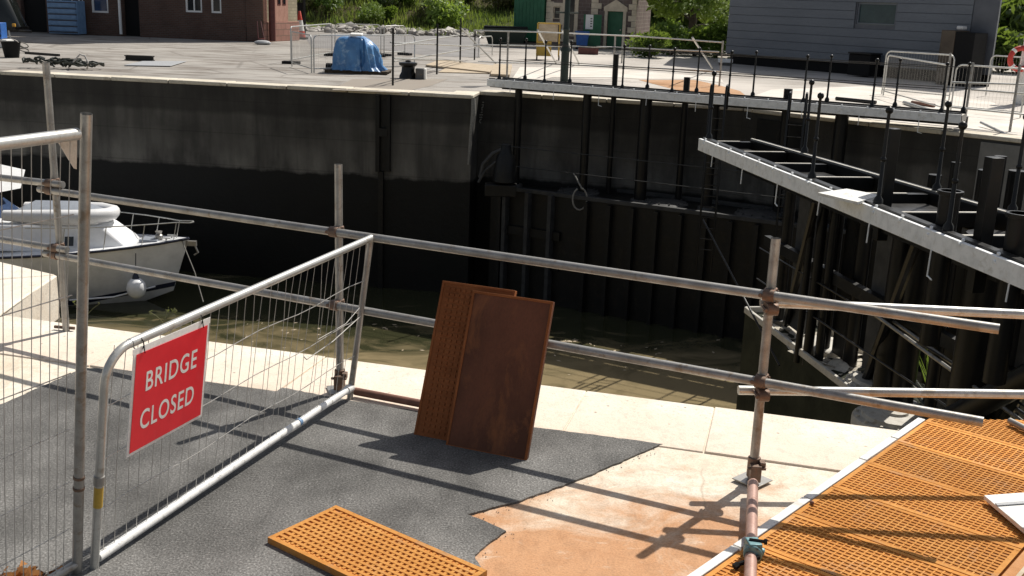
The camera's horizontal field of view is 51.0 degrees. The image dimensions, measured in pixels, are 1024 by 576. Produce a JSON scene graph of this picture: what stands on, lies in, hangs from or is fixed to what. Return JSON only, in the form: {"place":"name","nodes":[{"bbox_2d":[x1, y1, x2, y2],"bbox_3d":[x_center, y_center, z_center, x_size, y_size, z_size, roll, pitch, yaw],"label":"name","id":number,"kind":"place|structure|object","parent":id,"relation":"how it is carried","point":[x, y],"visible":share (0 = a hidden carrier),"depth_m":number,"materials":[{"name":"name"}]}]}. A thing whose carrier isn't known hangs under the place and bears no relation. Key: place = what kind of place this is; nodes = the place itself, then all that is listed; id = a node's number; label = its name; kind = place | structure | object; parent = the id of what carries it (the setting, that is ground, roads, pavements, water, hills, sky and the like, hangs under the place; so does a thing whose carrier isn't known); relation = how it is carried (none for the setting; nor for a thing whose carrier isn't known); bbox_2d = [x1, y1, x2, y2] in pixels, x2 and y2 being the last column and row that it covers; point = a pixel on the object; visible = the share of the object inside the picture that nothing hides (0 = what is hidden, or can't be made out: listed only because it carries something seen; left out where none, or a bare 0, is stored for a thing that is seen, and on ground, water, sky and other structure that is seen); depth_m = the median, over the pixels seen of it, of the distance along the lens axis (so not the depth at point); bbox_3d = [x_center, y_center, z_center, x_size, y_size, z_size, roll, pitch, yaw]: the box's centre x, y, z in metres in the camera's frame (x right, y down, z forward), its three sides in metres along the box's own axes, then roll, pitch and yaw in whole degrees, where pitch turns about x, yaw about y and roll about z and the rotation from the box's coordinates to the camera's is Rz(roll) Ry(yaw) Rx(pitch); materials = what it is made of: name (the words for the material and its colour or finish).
{"place":"outdoors","nodes":[
{"label":"outdoors","id":0,"kind":"place"},
{"bbox_2d":[7,0,298,41],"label":"brick building","id":1,"kind":"structure","parent":0,"point":[231,20],"depth_m":52.71,"materials":[{"name":"red brick"}]},
{"bbox_2d":[24,0,46,31],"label":"door","id":2,"kind":"structure","parent":1,"relation":"in","point":[35,10],"depth_m":53.78,"materials":[{"name":"black wood"}]},
{"bbox_2d":[92,0,108,12],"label":"window","id":3,"kind":"structure","parent":1,"relation":"in","point":[98,6],"depth_m":53.05,"materials":[{"name":"white paint"}]},
{"bbox_2d":[124,0,139,35],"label":"door","id":4,"kind":"structure","parent":1,"relation":"in","point":[131,6],"depth_m":53.20,"materials":[{"name":"black wood"}]},
{"bbox_2d":[185,0,201,12],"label":"window","id":5,"kind":"structure","parent":1,"relation":"in","point":[191,5],"depth_m":52.47,"materials":[{"name":"white paint"}]},
{"bbox_2d":[211,0,220,12],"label":"window","id":6,"kind":"structure","parent":1,"relation":"in","point":[215,4],"depth_m":52.33,"materials":[{"name":"white paint"}]},
{"bbox_2d":[333,79,446,92],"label":"sett paving","id":7,"kind":"structure","parent":0,"point":[406,84],"depth_m":30.19,"materials":[{"name":"stone"}]},
{"bbox_2d":[415,68,426,79],"bbox_3d":[-2.737,-6.444,32.324,0.310,0.320,0.350,2,15,0],"label":"block","id":8,"kind":"object","parent":7,"relation":"on","point":[420,73],"depth_m":32.17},
{"bbox_2d":[306,33,479,56],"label":"tarmac road","id":9,"kind":"structure","parent":0,"point":[429,49],"depth_m":55.19,"materials":[{"name":"asphalt"}]},
{"bbox_2d":[0,292,837,575],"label":"quay ground","id":10,"kind":"structure","parent":0,"point":[661,511],"depth_m":5.24,"materials":[{"name":"concrete"}]},
{"bbox_2d":[0,368,661,575],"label":"asphalt patch","id":11,"kind":"object","parent":10,"relation":"on","point":[386,466],"visible":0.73,"depth_m":5.47,"materials":[{"name":"asphalt"}]},
{"bbox_2d":[0,560,62,575],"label":"dry leaves","id":12,"kind":"object","parent":11,"relation":"on","point":[19,571],"visible":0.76,"depth_m":4.48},
{"bbox_2d":[0,112,92,575],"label":"fence","id":13,"kind":"object","parent":11,"relation":"on","point":[66,140],"visible":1,"depth_m":3.95,"materials":[{"name":"metal"}]},
{"bbox_2d":[90,234,372,569],"bbox_3d":[-1.303,0.445,5.414,0.183,1.054,2.260,8,16,20],"label":"barrier","id":14,"kind":"object","parent":11,"relation":"on","point":[97,555],"visible":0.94,"depth_m":5.12,"materials":[{"name":"metal"}]},
{"bbox_2d":[126,315,209,457],"bbox_3d":[-1.492,0.406,4.685,0.078,0.530,0.521,7,16,19],"label":"road sign","id":15,"kind":"object","parent":14,"relation":"attached to","point":[167,385],"visible":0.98,"depth_m":4.67,"materials":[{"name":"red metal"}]},
{"bbox_2d":[268,505,486,575],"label":"grid panel","id":16,"kind":"object","parent":11,"relation":"on","point":[335,540],"visible":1,"depth_m":4.73,"materials":[{"name":"orange plastic"}]},
{"bbox_2d":[414,281,516,439],"bbox_3d":[-0.265,0.427,6.059,0.450,0.840,0.380,8,16,21],"label":"grid panel","id":17,"kind":"object","parent":11,"relation":"on","point":[440,378],"visible":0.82,"depth_m":6.09,"materials":[{"name":"metal"}]},
{"bbox_2d":[446,290,554,459],"bbox_3d":[-0.067,0.478,5.918,0.480,0.828,0.354,8,16,21],"label":"iron plate","id":18,"kind":"object","parent":11,"relation":"on","point":[499,379],"visible":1,"depth_m":5.90,"materials":[{"name":"metal"}]},
{"bbox_2d":[0,62,1023,486],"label":"scaffold barrier","id":19,"kind":"object","parent":10,"relation":"on","point":[762,386],"visible":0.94,"depth_m":5.62,"materials":[{"name":"metal"}]},
{"bbox_2d":[705,549,832,575],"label":"grid panel","id":20,"kind":"object","parent":10,"relation":"on","point":[769,563],"visible":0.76,"depth_m":4.71,"materials":[{"name":"orange plastic"}]},
{"bbox_2d":[732,478,767,575],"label":"scaffold tube","id":21,"kind":"object","parent":20,"relation":"on","point":[753,551],"visible":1,"depth_m":4.76,"materials":[{"name":"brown metal"}]},
{"bbox_2d":[687,418,924,575],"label":"kerb strip","id":22,"kind":"object","parent":10,"relation":"on","point":[737,546],"visible":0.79,"depth_m":5.38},
{"bbox_2d":[759,513,967,575],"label":"grid panel","id":23,"kind":"object","parent":10,"relation":"on","point":[818,546],"visible":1,"depth_m":4.87,"materials":[{"name":"orange plastic"}]},
{"bbox_2d":[794,487,1020,575],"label":"grid panel","id":24,"kind":"object","parent":10,"relation":"on","point":[944,545],"visible":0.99,"depth_m":5.07,"materials":[{"name":"orange plastic"}]},
{"bbox_2d":[832,463,1023,552],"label":"grid panel","id":25,"kind":"object","parent":10,"relation":"on","point":[961,510],"visible":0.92,"depth_m":5.42,"materials":[{"name":"orange plastic"}]},
{"bbox_2d":[867,441,1023,498],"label":"grid panel","id":26,"kind":"object","parent":10,"relation":"on","point":[969,478],"visible":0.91,"depth_m":5.78,"materials":[{"name":"orange plastic"}]},
{"bbox_2d":[897,422,1023,477],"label":"grid panel","id":27,"kind":"object","parent":10,"relation":"on","point":[988,453],"visible":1,"depth_m":6.11,"materials":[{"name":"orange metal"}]},
{"bbox_2d":[925,418,1023,448],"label":"grid panel","id":28,"kind":"object","parent":10,"relation":"on","point":[1002,431],"visible":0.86,"depth_m":6.38,"materials":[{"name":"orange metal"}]},
{"bbox_2d":[1002,551,1023,575],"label":"timber bearer","id":29,"kind":"object","parent":10,"relation":"on","point":[1016,568],"depth_m":4.77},
{"bbox_2d":[0,262,897,471],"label":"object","id":30,"kind":"structure","parent":0,"point":[814,444],"depth_m":6.68,"materials":[{"name":"concrete"}]},
{"bbox_2d":[353,387,419,406],"bbox_3d":[-0.572,0.690,6.450,0.850,0.048,0.048,8,16,21],"label":"scaffold tube","id":31,"kind":"object","parent":30,"relation":"on","point":[388,397],"visible":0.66,"depth_m":6.50,"materials":[{"name":"metal"}]},
{"bbox_2d":[0,70,1023,291],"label":"dock wall","id":32,"kind":"structure","parent":0,"point":[410,161],"depth_m":28.61,"materials":[{"name":"concrete"}]},
{"bbox_2d":[695,84,728,271],"bbox_3d":[4.558,-2.492,24.461,0.391,4.256,0.395,7,16,17],"label":"ladder","id":33,"kind":"object","parent":32,"relation":"attached to","point":[726,98],"visible":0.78,"depth_m":24.32,"materials":[{"name":"metal"}]},
{"bbox_2d":[487,38,971,371],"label":"lock gate","id":34,"kind":"structure","parent":32,"relation":"attached to","point":[639,228],"depth_m":26.42,"materials":[{"name":"black paint"}]},
{"bbox_2d":[477,144,516,196],"bbox_3d":[-0.360,-2.981,27.054,1.014,1.300,0.633,2,15,0],"label":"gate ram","id":35,"kind":"object","parent":34,"relation":"attached to","point":[503,184],"visible":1,"depth_m":26.91,"materials":[{"name":"black metal"}]},
{"bbox_2d":[774,91,807,286],"bbox_3d":[5.981,-2.120,23.201,0.391,4.193,0.395,7,16,17],"label":"ladder","id":36,"kind":"object","parent":32,"relation":"attached to","point":[787,124],"visible":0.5,"depth_m":22.74,"materials":[{"name":"metal"}]},
{"bbox_2d":[0,31,1023,135],"bbox_3d":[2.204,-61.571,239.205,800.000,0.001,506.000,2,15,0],"label":"quay ground","id":37,"kind":"structure","parent":0,"point":[242,61],"depth_m":39.25,"materials":[{"name":"concrete"}]},
{"bbox_2d":[0,22,13,47],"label":"crate","id":38,"kind":"object","parent":37,"relation":"on","point":[3,30],"visible":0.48,"depth_m":40.30,"materials":[{"name":"blue plastic"}]},
{"bbox_2d":[0,38,20,57],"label":"bucket","id":39,"kind":"object","parent":37,"relation":"on","point":[11,49],"visible":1,"depth_m":35.09,"materials":[{"name":"plastic"}]},
{"bbox_2d":[0,0,31,37],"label":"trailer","id":40,"kind":"object","parent":37,"relation":"on","point":[11,16],"visible":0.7,"depth_m":43.91,"materials":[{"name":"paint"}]},
{"bbox_2d":[22,54,104,68],"bbox_3d":[-13.116,-6.660,31.393,2.287,0.455,0.976,2,15,0],"label":"hose heap","id":41,"kind":"object","parent":37,"relation":"on","point":[69,62],"visible":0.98,"depth_m":31.17,"materials":[{"name":"rubber"}]},
{"bbox_2d":[47,0,86,33],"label":"blue container","id":42,"kind":"object","parent":37,"relation":"on","point":[66,17],"visible":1,"depth_m":52.19,"materials":[{"name":"metal"}]},
{"bbox_2d":[124,55,154,60],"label":"steel beam","id":43,"kind":"structure","parent":37,"relation":"on","point":[139,57],"depth_m":35.91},
{"bbox_2d":[124,61,185,65],"bbox_3d":[-11.486,-7.262,34.709,1.352,0.020,2.801,0,15,-6],"label":"sheet","id":44,"kind":"object","parent":37,"relation":"on","point":[156,63],"visible":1,"depth_m":34.39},
{"bbox_2d":[291,31,311,72],"bbox_3d":[-6.701,-7.524,34.141,0.041,1.150,2.874,-4,16,-23],"label":"barrier","id":45,"kind":"object","parent":37,"relation":"on","point":[310,42],"visible":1,"depth_m":33.92,"materials":[{"name":"metal"}]},
{"bbox_2d":[297,0,305,33],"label":"notice board","id":46,"kind":"object","parent":37,"relation":"on","point":[301,7],"visible":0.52,"depth_m":64.33,"materials":[{"name":"black wood"}]},
{"bbox_2d":[282,23,332,63],"bbox_3d":[-7.371,-9.096,39.759,0.600,1.271,6.110,3,15,4],"label":"barrier","id":47,"kind":"object","parent":37,"relation":"on","point":[299,62],"visible":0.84,"depth_m":39.16,"materials":[{"name":"metal"}]},
{"bbox_2d":[323,33,391,74],"bbox_3d":[-4.882,-7.424,33.911,2.073,1.242,1.563,2,15,0],"label":"covered machine","id":48,"kind":"object","parent":37,"relation":"on","point":[356,53],"visible":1,"depth_m":33.43,"materials":[{"name":"blue plastic"}]},
{"bbox_2d":[332,23,385,56],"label":"barrier","id":49,"kind":"object","parent":37,"relation":"on","point":[382,55],"visible":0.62,"depth_m":42.80,"materials":[{"name":"metal"}]},
{"bbox_2d":[313,35,414,72],"bbox_3d":[-4.668,-7.532,34.443,0.042,1.151,4.245,15,20,40],"label":"barrier","id":50,"kind":"object","parent":37,"relation":"on","point":[314,68],"visible":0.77,"depth_m":33.44,"materials":[{"name":"metal"}]},
{"bbox_2d":[381,25,411,55],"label":"barrier","id":51,"kind":"object","parent":37,"relation":"on","point":[401,52],"visible":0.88,"depth_m":44.30,"materials":[{"name":"metal"}]},
{"bbox_2d":[399,60,416,78],"bbox_3d":[-3.136,-6.606,32.429,0.558,0.550,0.558,2,15,0],"label":"capstan","id":52,"kind":"object","parent":37,"relation":"on","point":[408,69],"visible":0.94,"depth_m":32.26,"materials":[{"name":"black paint"}]},
{"bbox_2d":[390,18,496,85],"bbox_3d":[-1.844,-8.171,36.312,1.270,1.701,14.462,4,15,6],"label":"scaffold railing","id":53,"kind":"object","parent":37,"relation":"on","point":[416,42],"visible":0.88,"depth_m":34.50,"materials":[{"name":"metal"}]},
{"bbox_2d":[426,61,492,73],"bbox_3d":[-1.794,-7.919,38.375,2.530,0.060,5.817,2,15,0],"label":"board","id":54,"kind":"object","parent":37,"relation":"on","point":[484,68],"visible":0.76,"depth_m":37.92,"materials":[{"name":"wood"}]},
{"bbox_2d":[438,68,487,73],"bbox_3d":[-1.593,-7.464,36.825,1.623,0.030,3.122,2,15,0],"label":"board","id":55,"kind":"object","parent":37,"relation":"on","point":[445,70],"visible":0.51,"depth_m":35.70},
{"bbox_2d":[490,64,511,76],"bbox_3d":[-0.367,-7.550,37.171,0.685,0.070,5.709,2,15,0],"label":"board","id":56,"kind":"object","parent":37,"relation":"on","point":[495,70],"visible":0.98,"depth_m":36.30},
{"bbox_2d":[483,25,527,44],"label":"skip","id":57,"kind":"object","parent":37,"relation":"on","point":[516,37],"visible":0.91,"depth_m":56.60,"materials":[{"name":"green paint"}]},
{"bbox_2d":[306,22,727,56],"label":"rubble","id":58,"kind":"object","parent":37,"relation":"on","point":[450,31],"visible":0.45,"depth_m":69.11,"materials":[{"name":"stone"}]},
{"bbox_2d":[514,0,546,44],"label":"shed","id":59,"kind":"structure","parent":37,"relation":"on","point":[530,14],"depth_m":58.49,"materials":[{"name":"green paint"}]},
{"bbox_2d":[536,22,560,60],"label":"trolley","id":60,"kind":"object","parent":37,"relation":"on","point":[550,38],"visible":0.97,"depth_m":45.52,"materials":[{"name":"metal"}]},
{"bbox_2d":[575,31,589,48],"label":"wheelie bin","id":61,"kind":"object","parent":37,"relation":"on","point":[582,40],"visible":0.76,"depth_m":56.44,"materials":[{"name":"blue plastic"}]},
{"bbox_2d":[578,47,597,54],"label":"planter","id":62,"kind":"object","parent":37,"relation":"on","point":[590,51],"visible":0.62,"depth_m":51.39,"materials":[{"name":"red paint"}]},
{"bbox_2d":[583,14,601,45],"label":"notice board","id":63,"kind":"object","parent":37,"relation":"on","point":[591,24],"visible":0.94,"depth_m":56.87,"materials":[{"name":"green paint"}]},
{"bbox_2d":[473,29,723,85],"bbox_3d":[4.189,-8.454,38.406,7.426,1.589,13.012,6,16,15],"label":"scaffold railing","id":64,"kind":"object","parent":37,"relation":"on","point":[623,35],"visible":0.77,"depth_m":33.98,"materials":[{"name":"metal"}]},
{"bbox_2d":[624,29,672,57],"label":"shrub","id":65,"kind":"object","parent":37,"relation":"on","point":[644,42],"visible":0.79,"depth_m":50.05,"materials":[{"name":"green plant"}]},
{"bbox_2d":[650,17,691,54],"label":"shrub","id":66,"kind":"object","parent":37,"relation":"on","point":[673,29],"visible":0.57,"depth_m":52.88,"materials":[{"name":"green plant"}]},
{"bbox_2d":[646,0,730,52],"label":"tree","id":67,"kind":"object","parent":37,"relation":"on","point":[712,12],"visible":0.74,"depth_m":56.51,"materials":[{"name":"green plant"}]},
{"bbox_2d":[683,22,714,56],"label":"shrub","id":68,"kind":"object","parent":37,"relation":"on","point":[695,31],"visible":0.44,"depth_m":53.25,"materials":[{"name":"green plant"}]},
{"bbox_2d":[692,19,727,57],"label":"shrub","id":69,"kind":"object","parent":37,"relation":"on","point":[718,32],"visible":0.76,"depth_m":52.36,"materials":[{"name":"green plant"}]},
{"bbox_2d":[726,0,1001,86],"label":"clad building","id":70,"kind":"structure","parent":37,"relation":"on","point":[823,29],"depth_m":42.40,"materials":[{"name":"grey wood"}]},
{"bbox_2d":[857,3,896,24],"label":"window","id":71,"kind":"structure","parent":70,"relation":"in","point":[868,13],"depth_m":41.48,"materials":[{"name":"grey glass"}]},
{"bbox_2d":[847,52,882,75],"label":"bin","id":72,"kind":"object","parent":37,"relation":"on","point":[858,69],"visible":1,"depth_m":41.12,"materials":[{"name":"black plastic"}]},
{"bbox_2d":[935,26,987,86],"bbox_3d":[15.915,-8.204,38.006,0.870,2.065,1.299,-9,18,-34],"label":"equipment cabinet","id":73,"kind":"object","parent":37,"relation":"on","point":[961,45],"visible":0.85,"depth_m":37.66,"materials":[{"name":"black metal"}]},
{"bbox_2d":[992,26,1023,71],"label":"shrub","id":74,"kind":"object","parent":37,"relation":"on","point":[999,37],"visible":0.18,"depth_m":47.50,"materials":[{"name":"green plant"}]},
{"bbox_2d":[993,26,1023,73],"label":"shrub","id":75,"kind":"object","parent":37,"relation":"on","point":[1016,39],"visible":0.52,"depth_m":47.32,"materials":[{"name":"green plant"}]},
{"bbox_2d":[998,0,1023,31],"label":"shrub","id":76,"kind":"object","parent":37,"relation":"on","point":[1016,18],"visible":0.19,"depth_m":53.82,"materials":[{"name":"green plant"}]},
{"bbox_2d":[999,0,1023,33],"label":"shrub","id":77,"kind":"object","parent":37,"relation":"on","point":[1011,5],"visible":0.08,"depth_m":54.52,"materials":[{"name":"green plant"}]},
{"bbox_2d":[1015,43,1023,103],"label":"lifebuoy stand","id":78,"kind":"object","parent":37,"relation":"on","point":[1021,87],"visible":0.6,"depth_m":30.85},
{"bbox_2d":[1007,45,1023,71],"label":"lifebuoy","id":79,"kind":"object","parent":78,"relation":"hanging from","point":[1013,52],"visible":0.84,"depth_m":30.54,"materials":[{"name":"red paint"}]},
{"bbox_2d":[59,271,1023,419],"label":"water","id":80,"kind":"structure","parent":0,"point":[379,344],"depth_m":25.23,"materials":[{"name":"liquid"}]},
{"bbox_2d":[0,165,203,305],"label":"motor boat","id":81,"kind":"object","parent":80,"relation":"on","point":[114,240],"visible":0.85,"depth_m":26.26,"materials":[{"name":"white plastic"}]},
{"bbox_2d":[2,200,119,224],"bbox_3d":[-11.032,-1.919,26.620,2.631,0.517,1.490,3,15,2],"label":"dinghy","id":82,"kind":"object","parent":81,"relation":"on","point":[101,212],"visible":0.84,"depth_m":26.11,"materials":[{"name":"grey rubber"}]},
{"bbox_2d":[126,253,146,298],"bbox_3d":[-9.135,-0.277,26.079,0.480,1.121,0.480,2,15,0],"label":"fender","id":83,"kind":"object","parent":81,"relation":"hanging from","point":[136,287],"visible":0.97,"depth_m":26.01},
{"bbox_2d":[698,71,1023,430],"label":"lock gate","id":84,"kind":"structure","parent":80,"relation":"in","point":[928,252],"depth_m":13.20,"materials":[{"name":"metal"}]},
{"bbox_2d":[762,315,862,379],"bbox_3d":[4.563,0.949,15.503,1.111,0.202,4.097,-2,15,-14],"label":"silt","id":85,"kind":"object","parent":84,"relation":"on","point":[839,364],"visible":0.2,"depth_m":15.00,"materials":[{"name":"soil"}]},
{"bbox_2d":[818,189,876,204],"bbox_3d":[3.792,-1.022,11.986,0.665,0.030,0.594,-10,19,-38],"label":"sheet","id":86,"kind":"object","parent":84,"relation":"on","point":[857,198],"visible":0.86,"depth_m":11.95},
{"bbox_2d":[945,229,1004,419],"bbox_3d":[4.800,3.433,12.080,0.540,8.250,0.540,2,15,0],"label":"heel post","id":87,"kind":"object","parent":84,"relation":"attached to","point":[968,359],"visible":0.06,"depth_m":11.17,"materials":[{"name":"black paint"}]},
{"bbox_2d":[546,0,650,49],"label":"stone house","id":88,"kind":"structure","parent":0,"point":[627,17],"depth_m":57.99,"materials":[{"name":"beige stone"}]},
{"bbox_2d":[569,0,575,35],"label":"window","id":89,"kind":"structure","parent":88,"relation":"in","point":[572,2],"depth_m":58.33,"materials":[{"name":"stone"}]},
{"bbox_2d":[607,11,622,48],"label":"door","id":90,"kind":"structure","parent":88,"relation":"in","point":[615,19],"depth_m":57.93,"materials":[{"name":"green paint"}]},
{"bbox_2d":[305,0,894,35],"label":"bank","id":91,"kind":"structure","parent":0,"point":[479,4],"depth_m":78.20,"materials":[{"name":"plant"}]},
{"bbox_2d":[309,0,343,12],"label":"shrub","id":92,"kind":"object","parent":91,"relation":"on","point":[334,4],"visible":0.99,"depth_m":77.07,"materials":[{"name":"green plant"}]},
{"bbox_2d":[356,0,384,22],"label":"shrub","id":93,"kind":"object","parent":91,"relation":"on","point":[373,10],"visible":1,"depth_m":76.20,"materials":[{"name":"green plant"}]},
{"bbox_2d":[420,0,469,28],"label":"shrub","id":94,"kind":"object","parent":91,"relation":"on","point":[444,12],"visible":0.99,"depth_m":75.61,"materials":[{"name":"green plant"}]},
{"bbox_2d":[481,0,513,9],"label":"shrub","id":95,"kind":"object","parent":91,"relation":"on","point":[505,3],"visible":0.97,"depth_m":80.61,"materials":[{"name":"green plant"}]},
{"bbox_2d":[547,78,670,88],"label":"grey paving","id":96,"kind":"structure","parent":0,"point":[606,81],"depth_m":33.76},
{"bbox_2d":[556,0,578,81],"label":"lamp post","id":97,"kind":"object","parent":96,"relation":"on","point":[565,51],"visible":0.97,"depth_m":33.09,"materials":[{"name":"metal"}]},
{"bbox_2d":[513,67,723,82],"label":"pale paving","id":98,"kind":"structure","parent":0,"point":[536,73],"depth_m":37.56,"materials":[{"name":"concrete"}]},
{"bbox_2d":[641,80,743,94],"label":"ochre paving","id":99,"kind":"structure","parent":0,"point":[702,86],"depth_m":33.46,"materials":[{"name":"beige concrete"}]},
{"bbox_2d":[755,86,1023,135],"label":"dusty paving","id":100,"kind":"structure","parent":0,"point":[1000,121],"depth_m":30.60,"materials":[{"name":"concrete"}]},
{"bbox_2d":[835,97,876,103],"bbox_3d":[9.453,-5.160,29.550,0.099,0.099,1.220,-12,20,-41],"label":"scaffold tube","id":101,"kind":"object","parent":100,"relation":"on","point":[854,100],"visible":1,"depth_m":29.53,"materials":[{"name":"black paint"}]},
{"bbox_2d":[883,55,945,106],"bbox_3d":[11.041,-5.689,29.566,0.042,1.201,5.309,3,15,2],"label":"barrier","id":102,"kind":"object","parent":100,"relation":"on","point":[912,59],"visible":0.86,"depth_m":29.61,"materials":[{"name":"metal"}]},
{"bbox_2d":[881,51,954,99],"bbox_3d":[12.050,-6.340,31.937,0.042,1.301,2.195,-11,20,-40],"label":"barrier","id":103,"kind":"object","parent":100,"relation":"on","point":[934,54],"visible":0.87,"depth_m":31.81,"materials":[{"name":"metal"}]},
{"bbox_2d":[943,53,1023,133],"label":"scaffold railing","id":104,"kind":"object","parent":100,"relation":"on","point":[1015,93],"visible":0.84,"depth_m":23.61,"materials":[{"name":"metal"}]},
{"bbox_2d":[950,64,1023,117],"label":"barrier","id":105,"kind":"object","parent":100,"relation":"on","point":[978,66],"visible":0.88,"depth_m":26.97,"materials":[{"name":"metal"}]},
{"bbox_3d":[3.012,1.268,4.870,0.930,0.030,0.415,15,19,39],"label":"grid panel","id":106,"kind":"object","parent":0,"visible":0},
{"bbox_2d":[984,493,1023,532],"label":"board","id":107,"kind":"object","parent":106,"relation":"on","point":[1010,507],"visible":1,"depth_m":5.30,"materials":[{"name":"wood"}]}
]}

